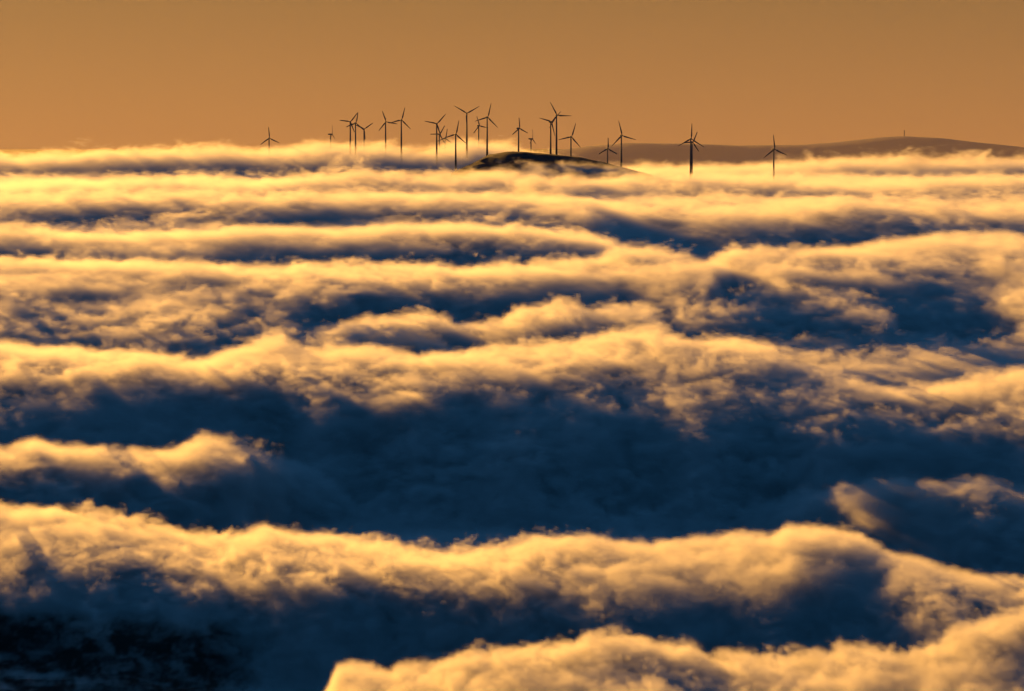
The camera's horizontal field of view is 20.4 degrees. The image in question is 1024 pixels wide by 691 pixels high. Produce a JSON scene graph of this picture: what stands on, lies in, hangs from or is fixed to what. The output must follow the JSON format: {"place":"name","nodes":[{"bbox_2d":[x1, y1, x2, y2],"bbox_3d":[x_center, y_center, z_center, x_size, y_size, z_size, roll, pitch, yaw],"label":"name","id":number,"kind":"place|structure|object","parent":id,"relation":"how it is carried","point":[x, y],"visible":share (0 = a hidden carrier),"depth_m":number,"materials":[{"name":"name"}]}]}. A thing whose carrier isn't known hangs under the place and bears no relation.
{"place":"outdoors","nodes":[
{"label":"outdoors","id":0,"kind":"place"},
{"bbox_2d":[0,601,331,690],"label":"forest slope","id":1,"kind":"structure","parent":0,"point":[101,646],"depth_m":657.62,"materials":[{"name":"plant"}]},
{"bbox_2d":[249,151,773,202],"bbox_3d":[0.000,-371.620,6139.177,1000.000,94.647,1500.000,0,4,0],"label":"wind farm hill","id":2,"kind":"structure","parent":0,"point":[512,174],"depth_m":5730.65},
{"bbox_2d":[260,127,278,178],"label":"wind turbine","id":3,"kind":"object","parent":2,"relation":"on","point":[269,138],"visible":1,"depth_m":6982.94,"materials":[{"name":"paint"}]},
{"bbox_2d":[328,131,334,172],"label":"wind turbine","id":4,"kind":"object","parent":2,"relation":"on","point":[330,134],"visible":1,"depth_m":7381.92,"materials":[{"name":"paint"}]},
{"bbox_2d":[340,113,356,164],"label":"wind turbine","id":5,"kind":"object","parent":2,"relation":"on","point":[350,138],"visible":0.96,"depth_m":6581.50,"materials":[{"name":"paint"}]},
{"bbox_2d":[346,113,364,166],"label":"wind turbine","id":6,"kind":"object","parent":2,"relation":"on","point":[355,123],"visible":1,"depth_m":6481.32,"materials":[{"name":"paint"}]},
{"bbox_2d":[356,123,372,169],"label":"wind turbine","id":7,"kind":"object","parent":2,"relation":"on","point":[364,146],"visible":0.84,"depth_m":6981.47,"materials":[{"name":"paint"}]},
{"bbox_2d":[379,111,396,164],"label":"wind turbine","id":8,"kind":"object","parent":2,"relation":"on","point":[385,121],"visible":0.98,"depth_m":6680.67,"materials":[{"name":"paint"}]},
{"bbox_2d":[391,108,409,163],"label":"wind turbine","id":9,"kind":"object","parent":2,"relation":"on","point":[401,120],"visible":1,"depth_m":6480.69,"materials":[{"name":"paint"}]},
{"bbox_2d":[425,114,445,167],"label":"wind turbine","id":10,"kind":"object","parent":2,"relation":"on","point":[436,139],"visible":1,"depth_m":6381.57,"materials":[{"name":"paint"}]},
{"bbox_2d":[430,126,444,175],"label":"wind turbine","id":11,"kind":"object","parent":2,"relation":"on","point":[439,150],"visible":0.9,"depth_m":6881.76,"materials":[{"name":"paint"}]},
{"bbox_2d":[438,129,451,176],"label":"wind turbine","id":12,"kind":"object","parent":2,"relation":"on","point":[445,155],"visible":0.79,"depth_m":7282.72,"materials":[{"name":"paint"}]},
{"bbox_2d":[443,121,463,170],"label":"wind turbine","id":13,"kind":"object","parent":2,"relation":"on","point":[455,134],"visible":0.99,"depth_m":6182.85,"materials":[{"name":"paint"}]},
{"bbox_2d":[455,106,477,157],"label":"wind turbine","id":14,"kind":"object","parent":2,"relation":"on","point":[466,130],"visible":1,"depth_m":6380.67,"materials":[{"name":"paint"}]},
{"bbox_2d":[474,117,485,159],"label":"wind turbine","id":15,"kind":"object","parent":2,"relation":"on","point":[478,138],"visible":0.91,"depth_m":6880.19,"materials":[{"name":"paint"}]},
{"bbox_2d":[476,105,497,155],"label":"wind turbine","id":16,"kind":"object","parent":2,"relation":"on","point":[486,117],"visible":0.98,"depth_m":6330.66,"materials":[{"name":"paint"}]},
{"bbox_2d":[512,119,527,151],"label":"wind turbine","id":17,"kind":"object","parent":2,"relation":"on","point":[518,133],"visible":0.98,"depth_m":6381.01,"materials":[{"name":"paint"}]},
{"bbox_2d":[528,135,535,151],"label":"wind turbine","id":18,"kind":"object","parent":2,"relation":"on","point":[530,139],"visible":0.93,"depth_m":7281.13,"materials":[{"name":"paint"}]},
{"bbox_2d":[540,111,560,153],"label":"wind turbine","id":19,"kind":"object","parent":2,"relation":"on","point":[550,122],"visible":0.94,"depth_m":6281.26,"materials":[{"name":"paint"}]},
{"bbox_2d":[549,102,569,154],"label":"wind turbine","id":20,"kind":"object","parent":2,"relation":"on","point":[556,151],"visible":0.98,"depth_m":6229.84,"materials":[{"name":"paint"}]},
{"bbox_2d":[559,124,580,155],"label":"wind turbine","id":21,"kind":"object","parent":2,"relation":"on","point":[571,137],"visible":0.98,"depth_m":6183.07,"materials":[{"name":"paint"}]},
{"bbox_2d":[599,138,616,162],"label":"wind turbine","id":22,"kind":"object","parent":2,"relation":"on","point":[607,150],"visible":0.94,"depth_m":6381.36,"materials":[{"name":"paint"}]},
{"bbox_2d":[612,123,635,166],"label":"wind turbine","id":23,"kind":"object","parent":2,"relation":"on","point":[621,135],"visible":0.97,"depth_m":6083.35,"materials":[{"name":"paint"}]},
{"bbox_2d":[679,126,703,185],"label":"wind turbine","id":24,"kind":"object","parent":2,"relation":"on","point":[690,179],"visible":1,"depth_m":5985.72,"materials":[{"name":"paint"}]},
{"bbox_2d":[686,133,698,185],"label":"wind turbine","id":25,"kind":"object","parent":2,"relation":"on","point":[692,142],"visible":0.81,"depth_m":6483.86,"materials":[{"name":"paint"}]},
{"bbox_2d":[764,135,785,196],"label":"wind turbine","id":26,"kind":"object","parent":2,"relation":"on","point":[773,188],"visible":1,"depth_m":5987.25,"materials":[{"name":"paint"}]},
{"bbox_2d":[0,149,1023,690],"bbox_3d":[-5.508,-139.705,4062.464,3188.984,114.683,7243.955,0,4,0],"label":"cloud","id":27,"kind":"structure","parent":0,"point":[392,463],"depth_m":1119.07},
{"bbox_2d":[0,0,1023,149],"label":"sky","id":28,"kind":"structure","parent":0,"point":[75,74],"materials":[{"name":"orange"}]},
{"bbox_2d":[421,136,1023,177],"bbox_3d":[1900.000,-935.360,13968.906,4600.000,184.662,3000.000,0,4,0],"label":"distant hill","id":29,"kind":"structure","parent":0,"point":[897,156],"depth_m":13254.40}
]}

